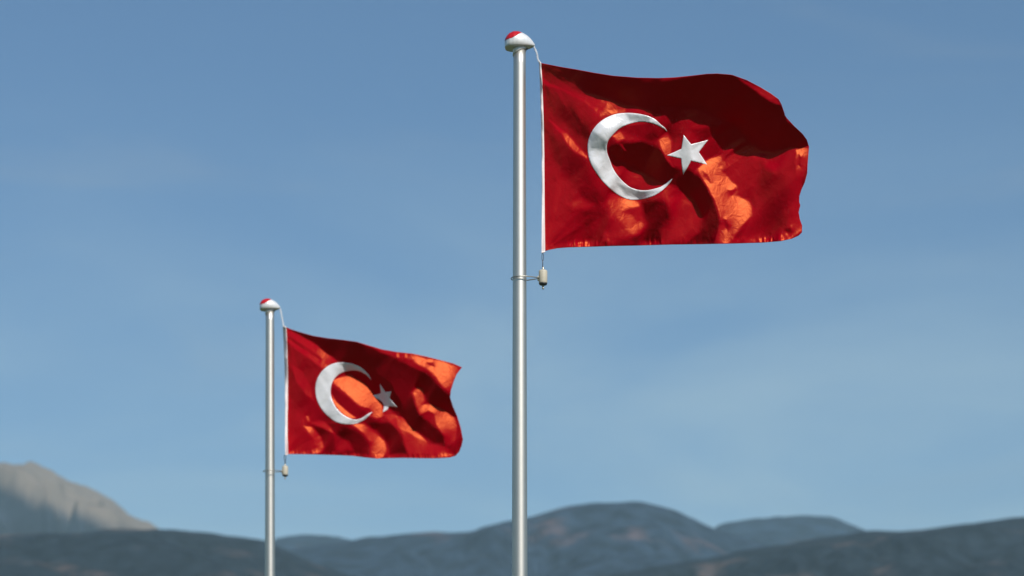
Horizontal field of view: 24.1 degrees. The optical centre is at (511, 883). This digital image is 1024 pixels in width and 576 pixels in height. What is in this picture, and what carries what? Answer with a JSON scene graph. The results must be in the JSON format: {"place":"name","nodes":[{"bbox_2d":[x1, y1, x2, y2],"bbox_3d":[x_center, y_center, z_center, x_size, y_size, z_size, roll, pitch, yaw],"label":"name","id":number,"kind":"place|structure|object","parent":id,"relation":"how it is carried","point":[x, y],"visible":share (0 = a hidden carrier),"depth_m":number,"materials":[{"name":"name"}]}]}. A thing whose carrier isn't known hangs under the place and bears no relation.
{"place":"outdoors","nodes":[
{"label":"outdoors","id":0,"kind":"place"},
{"bbox_2d":[0,461,157,534],"bbox_3d":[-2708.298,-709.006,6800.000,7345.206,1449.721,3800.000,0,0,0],"label":"mountain","id":1,"kind":"structure","parent":0,"point":[35,497],"depth_m":6434.93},
{"bbox_2d":[0,517,1023,575],"bbox_3d":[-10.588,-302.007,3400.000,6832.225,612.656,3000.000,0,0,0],"label":"hills","id":2,"kind":"structure","parent":0,"point":[991,548],"depth_m":3170.53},
{"bbox_2d":[0,0,1023,539],"label":"sky","id":3,"kind":"structure","parent":0,"point":[170,169],"materials":[{"name":"blue"}]},
{"bbox_2d":[288,501,768,575],"bbox_3d":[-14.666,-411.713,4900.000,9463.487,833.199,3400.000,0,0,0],"label":"hills","id":4,"kind":"structure","parent":0,"point":[596,539],"depth_m":4788.51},
{"bbox_2d":[275,515,865,549],"bbox_3d":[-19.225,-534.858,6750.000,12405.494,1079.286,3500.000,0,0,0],"label":"hills","id":5,"kind":"structure","parent":0,"point":[773,531],"depth_m":6844.22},
{"bbox_3d":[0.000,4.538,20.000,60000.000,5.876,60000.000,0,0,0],"label":"ground","id":6,"kind":"structure","parent":0,"visible":0},
{"bbox_2d":[260,298,279,575],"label":"flagpole","id":7,"kind":"object","parent":6,"relation":"on","point":[269,307],"visible":1,"depth_m":28.05,"materials":[{"name":"metal"}]},
{"bbox_2d":[263,463,287,478],"bbox_3d":[-2.766,-4.829,28.074,0.295,0.185,0.156,0,0,-12],"label":"counterweight","id":8,"kind":"object","parent":7,"relation":"attached to","point":[284,471],"visible":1,"depth_m":28.07,"materials":[{"name":"metal"}]},
{"bbox_2d":[283,326,462,462],"bbox_3d":[-1.654,-5.713,27.897,2.197,1.638,0.510,0,0,10],"label":"flag","id":9,"kind":"object","parent":7,"relation":"attached to","point":[349,398],"visible":1,"depth_m":27.96,"materials":[{"name":"fabric"}]},
{"bbox_2d":[505,31,534,575],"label":"flagpole","id":10,"kind":"object","parent":6,"relation":"on","point":[518,44],"visible":1,"depth_m":19.25,"materials":[{"name":"metal"}]},
{"bbox_2d":[511,266,546,288],"bbox_3d":[0.137,-4.872,19.298,0.295,0.185,0.156,0,0,0],"label":"counterweight","id":11,"kind":"object","parent":10,"relation":"attached to","point":[542,278],"visible":1,"depth_m":19.27,"materials":[{"name":"beige plastic"}]},
{"bbox_2d":[533,46,539,62],"bbox_3d":[0.198,-6.671,19.300,0.062,0.138,0.020,0,0,0],"label":"halyard","id":12,"kind":"object","parent":10,"relation":"attached to","point":[535,50],"visible":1,"depth_m":19.30,"materials":[{"name":"white fabric"}]},
{"bbox_2d":[539,62,808,266],"bbox_3d":[1.271,-5.782,19.113,2.158,1.668,0.658,0,0,11],"label":"flag","id":13,"kind":"object","parent":10,"relation":"attached to","point":[716,158],"visible":1,"depth_m":19.19,"materials":[{"name":"fabric"}]}
]}

